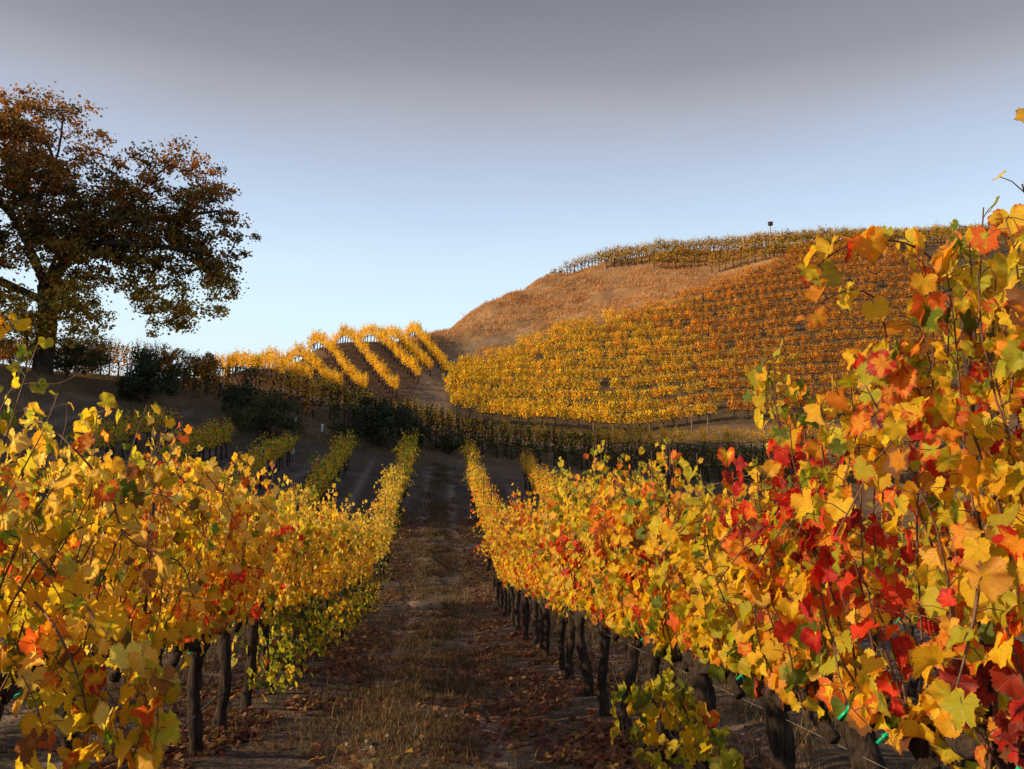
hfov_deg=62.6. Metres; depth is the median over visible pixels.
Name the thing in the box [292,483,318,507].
grapevine
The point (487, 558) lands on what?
grapevine
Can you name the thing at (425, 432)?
shrub
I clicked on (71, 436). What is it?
grapevine
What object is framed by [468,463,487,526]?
grapevine
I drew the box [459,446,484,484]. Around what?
grapevine
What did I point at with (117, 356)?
grapevine
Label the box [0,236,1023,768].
ground
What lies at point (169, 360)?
grapevine
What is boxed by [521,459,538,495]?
grapevine
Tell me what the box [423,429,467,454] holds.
shrub
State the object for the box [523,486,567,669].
grapevine
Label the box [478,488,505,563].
grapevine
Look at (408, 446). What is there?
grapevine
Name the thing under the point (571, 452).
grapevine
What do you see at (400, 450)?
grapevine
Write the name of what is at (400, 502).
grapevine
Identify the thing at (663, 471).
grapevine
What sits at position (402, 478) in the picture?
grapevine
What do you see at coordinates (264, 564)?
grapevine
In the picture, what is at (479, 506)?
grapevine
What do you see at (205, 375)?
grapevine
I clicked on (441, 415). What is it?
grapevine
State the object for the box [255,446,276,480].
grapevine
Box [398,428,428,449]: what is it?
grapevine
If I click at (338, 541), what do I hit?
grapevine
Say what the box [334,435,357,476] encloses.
grapevine
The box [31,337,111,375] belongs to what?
shrub
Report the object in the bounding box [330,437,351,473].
grapevine
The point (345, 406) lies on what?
grapevine
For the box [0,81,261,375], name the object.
oak tree
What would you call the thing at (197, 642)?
grapevine
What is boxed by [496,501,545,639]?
grapevine
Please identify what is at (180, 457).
grapevine
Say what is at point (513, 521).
grapevine
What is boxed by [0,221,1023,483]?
distant vines
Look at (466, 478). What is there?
grapevine
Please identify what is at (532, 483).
grapevine
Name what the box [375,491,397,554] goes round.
grapevine
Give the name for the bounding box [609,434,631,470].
grapevine
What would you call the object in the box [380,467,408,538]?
grapevine
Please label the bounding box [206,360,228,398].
grapevine
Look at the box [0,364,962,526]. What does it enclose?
bank grass
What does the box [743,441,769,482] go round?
grapevine
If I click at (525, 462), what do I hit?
grapevine
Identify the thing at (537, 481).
grapevine
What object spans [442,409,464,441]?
grapevine
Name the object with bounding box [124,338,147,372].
grapevine
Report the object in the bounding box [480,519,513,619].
grapevine
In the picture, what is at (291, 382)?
grapevine
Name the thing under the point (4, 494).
grapevine
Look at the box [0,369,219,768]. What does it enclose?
grapevine
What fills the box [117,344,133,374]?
grapevine
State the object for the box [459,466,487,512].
grapevine
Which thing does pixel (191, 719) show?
drip hose
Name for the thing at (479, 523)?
grapevine
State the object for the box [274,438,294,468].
grapevine
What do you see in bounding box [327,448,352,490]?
grapevine
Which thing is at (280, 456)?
grapevine
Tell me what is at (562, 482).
grapevine
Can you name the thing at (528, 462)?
grapevine
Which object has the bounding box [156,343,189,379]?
shrub
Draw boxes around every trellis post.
[138,429,157,748]
[222,379,223,406]
[292,492,299,676]
[665,444,676,765]
[948,292,998,768]
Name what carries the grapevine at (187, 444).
on the ground at (360, 478)
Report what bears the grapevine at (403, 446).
on the ground at (360, 478)
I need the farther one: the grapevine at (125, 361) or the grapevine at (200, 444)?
the grapevine at (125, 361)
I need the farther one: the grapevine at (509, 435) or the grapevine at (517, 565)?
the grapevine at (509, 435)
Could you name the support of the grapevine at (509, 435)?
on the ground at (360, 478)
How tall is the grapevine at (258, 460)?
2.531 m
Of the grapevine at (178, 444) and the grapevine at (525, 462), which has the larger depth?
the grapevine at (525, 462)
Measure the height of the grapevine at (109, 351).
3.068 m
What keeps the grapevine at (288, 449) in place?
on the ground at (360, 478)
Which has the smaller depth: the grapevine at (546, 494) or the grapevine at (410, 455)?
the grapevine at (546, 494)
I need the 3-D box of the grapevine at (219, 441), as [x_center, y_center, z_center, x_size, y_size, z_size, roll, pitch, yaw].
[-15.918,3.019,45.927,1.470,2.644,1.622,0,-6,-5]
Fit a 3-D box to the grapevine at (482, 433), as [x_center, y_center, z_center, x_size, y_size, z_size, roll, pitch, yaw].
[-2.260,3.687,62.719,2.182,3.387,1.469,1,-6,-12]
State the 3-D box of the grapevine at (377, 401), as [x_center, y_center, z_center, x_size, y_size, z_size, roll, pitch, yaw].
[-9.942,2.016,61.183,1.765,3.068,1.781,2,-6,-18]
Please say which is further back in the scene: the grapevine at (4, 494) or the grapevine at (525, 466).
the grapevine at (525, 466)
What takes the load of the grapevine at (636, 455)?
on the ground at (360, 478)
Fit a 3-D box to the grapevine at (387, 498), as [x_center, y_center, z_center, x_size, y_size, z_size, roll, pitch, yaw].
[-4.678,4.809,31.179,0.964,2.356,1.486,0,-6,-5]
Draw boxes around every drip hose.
[119,496,402,768]
[489,550,681,745]
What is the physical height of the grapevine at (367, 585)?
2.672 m
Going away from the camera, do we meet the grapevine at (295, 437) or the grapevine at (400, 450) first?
the grapevine at (400, 450)
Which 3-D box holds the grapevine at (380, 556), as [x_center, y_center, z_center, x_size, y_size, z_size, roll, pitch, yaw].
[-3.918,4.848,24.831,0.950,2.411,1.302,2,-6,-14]
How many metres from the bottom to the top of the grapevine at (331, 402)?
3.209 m
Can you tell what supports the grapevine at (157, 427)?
on the ground at (360, 478)
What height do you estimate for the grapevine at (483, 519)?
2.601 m
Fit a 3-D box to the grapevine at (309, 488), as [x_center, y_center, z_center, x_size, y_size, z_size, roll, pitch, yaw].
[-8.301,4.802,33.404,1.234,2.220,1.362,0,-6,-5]
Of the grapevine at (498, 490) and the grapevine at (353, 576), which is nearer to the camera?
the grapevine at (353, 576)
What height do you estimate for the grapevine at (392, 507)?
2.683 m
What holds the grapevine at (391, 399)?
on the ground at (360, 478)
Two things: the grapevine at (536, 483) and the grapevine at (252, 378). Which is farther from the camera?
the grapevine at (252, 378)
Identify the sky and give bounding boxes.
[0,0,1023,377]
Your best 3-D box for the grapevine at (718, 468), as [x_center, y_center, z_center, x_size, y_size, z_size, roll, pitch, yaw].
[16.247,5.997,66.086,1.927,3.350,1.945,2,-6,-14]
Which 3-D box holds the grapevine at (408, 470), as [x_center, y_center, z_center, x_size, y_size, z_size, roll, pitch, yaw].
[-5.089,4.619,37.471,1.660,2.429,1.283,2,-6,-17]
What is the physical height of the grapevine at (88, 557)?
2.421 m
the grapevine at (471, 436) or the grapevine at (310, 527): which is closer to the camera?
the grapevine at (310, 527)
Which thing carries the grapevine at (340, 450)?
on the ground at (360, 478)
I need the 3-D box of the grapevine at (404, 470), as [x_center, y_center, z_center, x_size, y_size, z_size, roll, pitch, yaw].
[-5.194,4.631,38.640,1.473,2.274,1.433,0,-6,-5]
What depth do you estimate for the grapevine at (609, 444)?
65.41 m
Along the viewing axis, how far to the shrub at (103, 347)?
62.22 m
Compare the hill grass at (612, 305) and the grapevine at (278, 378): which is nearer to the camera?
the grapevine at (278, 378)
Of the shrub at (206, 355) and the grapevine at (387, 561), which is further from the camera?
the shrub at (206, 355)
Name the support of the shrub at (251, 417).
on the ground at (360, 478)
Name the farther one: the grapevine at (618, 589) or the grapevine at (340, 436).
the grapevine at (340, 436)
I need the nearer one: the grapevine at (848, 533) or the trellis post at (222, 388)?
the grapevine at (848, 533)
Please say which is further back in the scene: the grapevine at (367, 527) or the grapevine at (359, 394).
the grapevine at (359, 394)
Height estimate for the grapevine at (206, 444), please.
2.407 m
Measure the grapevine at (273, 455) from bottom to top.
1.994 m
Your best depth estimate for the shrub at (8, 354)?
70.09 m
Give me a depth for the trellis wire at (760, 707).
3.86 m
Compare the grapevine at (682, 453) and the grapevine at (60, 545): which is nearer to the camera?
the grapevine at (60, 545)
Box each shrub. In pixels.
[0,330,35,364]
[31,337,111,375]
[56,333,113,375]
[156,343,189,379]
[183,351,221,385]
[220,378,258,412]
[225,390,306,438]
[326,396,423,446]
[399,416,430,452]
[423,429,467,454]
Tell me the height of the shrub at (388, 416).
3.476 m
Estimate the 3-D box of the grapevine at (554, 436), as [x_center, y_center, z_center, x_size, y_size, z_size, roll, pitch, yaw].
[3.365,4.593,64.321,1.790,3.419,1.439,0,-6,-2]
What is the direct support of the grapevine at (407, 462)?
on the ground at (360, 478)
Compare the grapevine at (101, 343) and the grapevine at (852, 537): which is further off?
the grapevine at (101, 343)
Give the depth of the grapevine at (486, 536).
22.71 m
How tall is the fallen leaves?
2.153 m
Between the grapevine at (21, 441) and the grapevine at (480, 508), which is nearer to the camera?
the grapevine at (21, 441)
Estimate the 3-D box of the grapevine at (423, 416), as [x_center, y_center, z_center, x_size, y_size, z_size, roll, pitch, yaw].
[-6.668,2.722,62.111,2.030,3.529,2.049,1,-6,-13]
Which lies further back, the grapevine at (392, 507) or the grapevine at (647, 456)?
the grapevine at (647, 456)
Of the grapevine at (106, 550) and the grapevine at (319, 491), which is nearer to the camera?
the grapevine at (106, 550)
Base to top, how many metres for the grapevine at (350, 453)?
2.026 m
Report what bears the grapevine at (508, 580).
on the ground at (360, 478)
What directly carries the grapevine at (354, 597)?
on the ground at (360, 478)
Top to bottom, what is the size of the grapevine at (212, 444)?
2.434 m
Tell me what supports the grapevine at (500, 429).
on the ground at (360, 478)
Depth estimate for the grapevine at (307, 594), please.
11.51 m
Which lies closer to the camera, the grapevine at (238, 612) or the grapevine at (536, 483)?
the grapevine at (238, 612)
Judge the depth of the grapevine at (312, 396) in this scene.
60.08 m
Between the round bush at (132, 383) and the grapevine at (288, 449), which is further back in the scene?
the round bush at (132, 383)
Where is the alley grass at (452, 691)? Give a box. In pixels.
[0,461,946,768]
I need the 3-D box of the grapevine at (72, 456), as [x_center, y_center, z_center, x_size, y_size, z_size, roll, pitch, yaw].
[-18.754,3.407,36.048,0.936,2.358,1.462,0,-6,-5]
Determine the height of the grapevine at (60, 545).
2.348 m
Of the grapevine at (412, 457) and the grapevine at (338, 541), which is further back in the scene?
the grapevine at (412, 457)
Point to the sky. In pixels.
(427, 162)
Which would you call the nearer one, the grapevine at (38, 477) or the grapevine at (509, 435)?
the grapevine at (38, 477)
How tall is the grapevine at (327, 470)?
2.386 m
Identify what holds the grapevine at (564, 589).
on the ground at (360, 478)
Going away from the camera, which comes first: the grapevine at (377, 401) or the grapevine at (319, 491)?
the grapevine at (319, 491)
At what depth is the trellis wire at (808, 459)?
4.28 m
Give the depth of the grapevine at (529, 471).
47.52 m
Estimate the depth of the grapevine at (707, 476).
65.67 m
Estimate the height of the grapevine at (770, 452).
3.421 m
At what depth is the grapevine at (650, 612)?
5.97 m
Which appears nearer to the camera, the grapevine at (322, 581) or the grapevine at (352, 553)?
the grapevine at (322, 581)
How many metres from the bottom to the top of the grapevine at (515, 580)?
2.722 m
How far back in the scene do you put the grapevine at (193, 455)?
41.64 m
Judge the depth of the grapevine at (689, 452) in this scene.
65.57 m
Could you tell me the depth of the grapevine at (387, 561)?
27.95 m
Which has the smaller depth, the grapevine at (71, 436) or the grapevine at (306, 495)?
the grapevine at (306, 495)
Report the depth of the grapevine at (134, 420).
42.76 m
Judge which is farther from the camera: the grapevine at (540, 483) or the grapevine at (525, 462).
the grapevine at (525, 462)
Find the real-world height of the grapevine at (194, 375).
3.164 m
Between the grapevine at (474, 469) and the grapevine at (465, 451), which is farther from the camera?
the grapevine at (465, 451)
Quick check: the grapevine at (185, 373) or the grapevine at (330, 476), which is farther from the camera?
the grapevine at (185, 373)
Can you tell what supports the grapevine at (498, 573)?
on the ground at (360, 478)
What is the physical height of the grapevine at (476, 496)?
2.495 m
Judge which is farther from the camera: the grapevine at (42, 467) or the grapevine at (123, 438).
the grapevine at (123, 438)
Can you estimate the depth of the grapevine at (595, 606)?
8.15 m
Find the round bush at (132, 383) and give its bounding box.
[115,346,182,402]
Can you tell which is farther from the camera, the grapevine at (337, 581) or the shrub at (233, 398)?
the shrub at (233, 398)
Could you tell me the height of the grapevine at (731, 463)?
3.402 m
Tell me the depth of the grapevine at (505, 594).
20.61 m
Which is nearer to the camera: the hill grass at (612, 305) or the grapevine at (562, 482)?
the grapevine at (562, 482)
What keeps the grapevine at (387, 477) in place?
on the ground at (360, 478)
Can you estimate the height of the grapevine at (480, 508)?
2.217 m
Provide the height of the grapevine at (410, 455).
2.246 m
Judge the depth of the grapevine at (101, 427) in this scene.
39.47 m
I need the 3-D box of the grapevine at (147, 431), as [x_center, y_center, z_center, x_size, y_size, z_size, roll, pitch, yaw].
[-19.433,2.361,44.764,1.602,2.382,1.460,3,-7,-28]
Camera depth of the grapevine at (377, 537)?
20.85 m
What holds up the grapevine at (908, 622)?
on the ground at (360, 478)
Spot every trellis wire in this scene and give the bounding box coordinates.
[0,565,375,731]
[534,599,887,768]
[573,571,994,625]
[603,404,1023,513]
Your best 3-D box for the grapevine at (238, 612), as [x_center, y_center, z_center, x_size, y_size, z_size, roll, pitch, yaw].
[-2.690,1.887,7.351,1.064,2.465,1.426,0,-6,-5]
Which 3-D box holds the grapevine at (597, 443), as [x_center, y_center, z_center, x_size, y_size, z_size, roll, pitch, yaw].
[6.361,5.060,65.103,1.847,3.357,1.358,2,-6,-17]
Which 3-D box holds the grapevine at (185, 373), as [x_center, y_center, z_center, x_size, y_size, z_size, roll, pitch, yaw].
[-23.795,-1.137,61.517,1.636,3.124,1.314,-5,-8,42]
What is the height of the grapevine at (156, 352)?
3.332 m
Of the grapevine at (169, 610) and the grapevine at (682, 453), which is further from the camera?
the grapevine at (682, 453)
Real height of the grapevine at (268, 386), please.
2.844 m
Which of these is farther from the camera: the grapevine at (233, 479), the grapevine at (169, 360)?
the grapevine at (169, 360)
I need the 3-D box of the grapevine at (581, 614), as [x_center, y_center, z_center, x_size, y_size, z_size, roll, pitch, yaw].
[0.942,2.142,9.297,0.979,2.713,1.321,0,-6,-5]
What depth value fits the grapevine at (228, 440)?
47.97 m
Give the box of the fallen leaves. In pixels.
[0,512,1023,768]
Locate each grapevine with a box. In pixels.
[0,311,53,484]
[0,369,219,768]
[0,392,239,750]
[0,477,13,496]
[0,484,39,646]
[18,502,92,589]
[34,465,46,499]
[40,457,51,499]
[48,451,76,477]
[61,437,84,486]
[65,432,104,458]
[68,429,104,455]
[68,500,98,628]
[74,438,243,768]
[94,334,113,373]
[94,421,130,466]
[99,337,123,375]
[99,415,125,459]
[108,338,128,376]
[113,409,143,453]
[115,416,143,457]
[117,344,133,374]
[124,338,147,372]
[130,416,146,449]
[134,406,161,449]
[137,342,152,354]
[142,408,165,442]
[146,340,169,381]
[150,433,190,476]
[151,408,164,434]
[155,444,294,756]
[156,346,174,377]
[160,406,182,444]
[164,351,181,384]
[167,442,188,469]
[171,422,206,472]
[175,349,192,388]
[175,430,203,458]
[180,349,208,391]
[188,425,218,457]
[192,423,214,464]
[193,354,218,394]
[195,461,279,730]
[201,422,228,461]
[203,417,236,461]
[205,416,235,459]
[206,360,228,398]
[218,359,245,397]
[219,421,237,457]
[227,467,244,484]
[228,485,318,709]
[230,444,262,491]
[232,455,267,501]
[234,358,266,400]
[238,446,271,491]
[240,479,323,694]
[247,441,269,488]
[252,369,276,399]
[254,430,283,479]
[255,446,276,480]
[257,474,330,679]
[261,440,280,476]
[267,439,287,473]
[268,369,294,403]
[271,436,285,470]
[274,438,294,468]
[282,430,300,462]
[282,430,303,465]
[282,491,338,666]
[284,483,319,517]
[285,371,311,414]
[291,477,356,658]
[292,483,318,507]
[295,477,320,505]
[299,376,323,416]
[299,478,330,507]
[305,462,338,512]
[307,471,333,511]
[308,451,332,504]
[314,504,343,648]
[315,459,344,500]
[316,493,365,642]
[319,461,343,499]
[321,377,343,420]
[322,453,349,495]
[323,450,343,471]
[324,502,376,638]
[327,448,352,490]
[328,442,353,482]
[330,430,359,472]
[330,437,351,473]
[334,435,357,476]
[334,515,360,628]
[335,382,356,422]
[340,434,360,469]
[340,499,387,623]
[345,438,359,466]
[346,384,372,421]
[347,513,379,627]
[354,507,388,614]
[358,511,388,610]
[358,519,379,618]
[368,393,386,429]
[368,491,396,565]
[368,509,394,586]
[373,464,401,527]
[374,484,398,542]
[374,510,401,576]
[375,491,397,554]
[378,484,404,541]
[380,462,417,511]
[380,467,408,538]
[381,463,413,527]
[381,503,401,562]
[384,394,400,432]
[386,464,414,479]
[388,469,408,496]
[391,443,420,463]
[391,464,407,520]
[394,454,413,498]
[396,439,420,454]
[396,439,422,459]
[396,453,419,494]
[398,395,420,433]
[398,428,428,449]
[398,445,416,491]
[402,444,415,482]
[409,398,434,444]
[425,403,449,443]
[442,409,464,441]
[455,410,478,449]
[457,434,476,459]
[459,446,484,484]
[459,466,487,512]
[463,464,473,502]
[467,412,493,455]
[467,447,481,470]
[468,460,480,506]
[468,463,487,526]
[468,466,489,533]
[468,493,497,570]
[468,500,507,587]
[469,465,492,519]
[470,486,490,541]
[472,497,507,568]
[473,477,495,537]
[473,496,487,532]
[473,512,503,610]
[476,484,502,555]
[477,496,515,625]
[477,509,510,603]
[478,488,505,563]
[479,507,501,595]
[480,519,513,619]
[483,503,530,629]
[484,520,506,616]
[485,417,508,457]
[489,483,553,644]
[496,493,553,649]
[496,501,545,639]
[500,508,538,627]
[503,421,523,459]
[510,418,536,459]
[510,490,565,657]
[517,447,532,489]
[518,450,535,485]
[519,454,535,491]
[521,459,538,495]
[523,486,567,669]
[526,468,538,502]
[527,460,541,499]
[528,425,550,463]
[528,466,543,505]
[531,464,548,507]
[531,464,550,499]
[533,471,595,680]
[537,474,547,504]
[542,482,549,511]
[543,467,561,500]
[545,423,567,466]
[548,455,629,695]
[549,472,567,505]
[554,424,577,468]
[558,453,641,715]
[565,437,681,735]
[568,425,591,469]
[572,442,707,763]
[585,429,606,471]
[601,431,619,472]
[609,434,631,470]
[610,458,778,768]
[626,433,647,471]
[639,338,921,768]
[640,438,660,473]
[650,434,674,477]
[671,439,689,479]
[680,439,705,480]
[691,223,1021,768]
[693,440,719,481]
[706,440,731,481]
[725,439,744,481]
[731,439,757,481]
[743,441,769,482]
[758,447,773,478]
[773,108,1023,768]
[821,494,859,588]
[834,502,903,652]
[856,505,946,698]
[919,492,1015,637]
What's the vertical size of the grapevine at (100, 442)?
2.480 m
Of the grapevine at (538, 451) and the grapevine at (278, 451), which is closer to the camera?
the grapevine at (278, 451)
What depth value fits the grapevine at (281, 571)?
9.43 m
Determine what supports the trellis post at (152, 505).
on the ground at (360, 478)
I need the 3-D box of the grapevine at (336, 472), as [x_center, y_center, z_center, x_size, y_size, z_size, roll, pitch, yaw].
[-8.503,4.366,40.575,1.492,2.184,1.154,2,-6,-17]
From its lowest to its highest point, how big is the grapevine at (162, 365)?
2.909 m
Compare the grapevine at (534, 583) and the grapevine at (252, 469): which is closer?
the grapevine at (534, 583)
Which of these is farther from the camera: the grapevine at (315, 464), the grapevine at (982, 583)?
the grapevine at (315, 464)
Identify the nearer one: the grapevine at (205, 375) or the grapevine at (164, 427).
the grapevine at (164, 427)
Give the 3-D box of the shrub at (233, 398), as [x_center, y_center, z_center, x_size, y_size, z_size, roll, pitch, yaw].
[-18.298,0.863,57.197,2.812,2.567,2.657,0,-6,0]
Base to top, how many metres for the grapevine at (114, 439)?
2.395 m
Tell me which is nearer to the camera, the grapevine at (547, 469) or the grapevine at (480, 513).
the grapevine at (480, 513)
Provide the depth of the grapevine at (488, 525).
23.88 m
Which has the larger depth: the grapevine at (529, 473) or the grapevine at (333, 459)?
the grapevine at (529, 473)
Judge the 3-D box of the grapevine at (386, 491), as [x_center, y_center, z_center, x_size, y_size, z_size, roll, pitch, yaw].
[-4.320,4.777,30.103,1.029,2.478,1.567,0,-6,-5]
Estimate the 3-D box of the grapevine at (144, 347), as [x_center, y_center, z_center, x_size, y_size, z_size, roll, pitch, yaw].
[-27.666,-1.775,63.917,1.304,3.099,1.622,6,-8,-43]
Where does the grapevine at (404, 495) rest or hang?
on the ground at (360, 478)
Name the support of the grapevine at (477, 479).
on the ground at (360, 478)
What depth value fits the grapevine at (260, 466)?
40.51 m
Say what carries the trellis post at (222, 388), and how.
on the ground at (360, 478)
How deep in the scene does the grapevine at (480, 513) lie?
30.30 m
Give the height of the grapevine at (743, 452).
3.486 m
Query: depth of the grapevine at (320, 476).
35.37 m
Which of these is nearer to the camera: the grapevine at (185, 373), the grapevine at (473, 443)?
the grapevine at (473, 443)
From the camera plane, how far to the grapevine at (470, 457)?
44.94 m
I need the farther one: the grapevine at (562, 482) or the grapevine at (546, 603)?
the grapevine at (562, 482)
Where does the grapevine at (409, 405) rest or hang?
on the ground at (360, 478)
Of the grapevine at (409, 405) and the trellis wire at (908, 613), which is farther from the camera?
the grapevine at (409, 405)
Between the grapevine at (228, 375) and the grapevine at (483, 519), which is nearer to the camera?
the grapevine at (483, 519)
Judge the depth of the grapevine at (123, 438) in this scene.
41.58 m
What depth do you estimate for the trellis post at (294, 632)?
10.69 m
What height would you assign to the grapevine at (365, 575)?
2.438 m
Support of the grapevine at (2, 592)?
on the ground at (360, 478)
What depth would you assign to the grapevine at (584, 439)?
64.68 m
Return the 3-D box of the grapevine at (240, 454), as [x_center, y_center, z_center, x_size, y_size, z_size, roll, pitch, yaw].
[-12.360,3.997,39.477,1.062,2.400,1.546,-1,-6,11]
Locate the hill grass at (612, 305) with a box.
[395,238,894,365]
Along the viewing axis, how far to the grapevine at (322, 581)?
12.62 m
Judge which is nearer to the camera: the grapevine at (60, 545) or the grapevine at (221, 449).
the grapevine at (60, 545)
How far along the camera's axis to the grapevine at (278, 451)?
44.94 m
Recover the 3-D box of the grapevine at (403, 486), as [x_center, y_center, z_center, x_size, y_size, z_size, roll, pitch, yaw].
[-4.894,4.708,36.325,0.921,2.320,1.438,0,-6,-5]
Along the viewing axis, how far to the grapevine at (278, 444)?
42.67 m
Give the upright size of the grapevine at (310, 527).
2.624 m
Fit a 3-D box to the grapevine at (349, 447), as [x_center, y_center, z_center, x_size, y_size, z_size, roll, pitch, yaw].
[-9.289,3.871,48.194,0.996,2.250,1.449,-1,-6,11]
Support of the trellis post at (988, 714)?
on the ground at (360, 478)
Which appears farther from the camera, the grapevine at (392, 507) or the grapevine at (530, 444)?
the grapevine at (530, 444)
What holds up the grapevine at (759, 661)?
on the ground at (360, 478)
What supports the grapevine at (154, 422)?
on the ground at (360, 478)
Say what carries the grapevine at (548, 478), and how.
on the ground at (360, 478)
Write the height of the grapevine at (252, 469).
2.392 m
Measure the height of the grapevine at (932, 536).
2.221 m
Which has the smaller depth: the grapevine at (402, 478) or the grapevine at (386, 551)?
the grapevine at (386, 551)
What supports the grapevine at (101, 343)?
on the ground at (360, 478)
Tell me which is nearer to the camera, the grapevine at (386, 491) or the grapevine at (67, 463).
the grapevine at (386, 491)
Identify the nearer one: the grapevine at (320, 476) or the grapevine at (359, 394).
the grapevine at (320, 476)
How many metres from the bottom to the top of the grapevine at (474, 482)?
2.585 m
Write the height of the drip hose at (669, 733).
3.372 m
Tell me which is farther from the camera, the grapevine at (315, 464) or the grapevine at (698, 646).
the grapevine at (315, 464)
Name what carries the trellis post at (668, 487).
on the ground at (360, 478)
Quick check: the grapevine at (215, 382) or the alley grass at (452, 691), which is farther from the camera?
the grapevine at (215, 382)
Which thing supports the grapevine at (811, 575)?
on the ground at (360, 478)
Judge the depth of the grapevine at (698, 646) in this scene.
4.65 m
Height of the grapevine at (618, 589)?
2.626 m
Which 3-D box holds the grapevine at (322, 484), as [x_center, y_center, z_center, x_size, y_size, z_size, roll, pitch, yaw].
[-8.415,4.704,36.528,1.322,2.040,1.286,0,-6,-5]
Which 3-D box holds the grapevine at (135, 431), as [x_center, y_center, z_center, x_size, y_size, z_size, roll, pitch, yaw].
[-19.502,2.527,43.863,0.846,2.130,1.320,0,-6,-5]

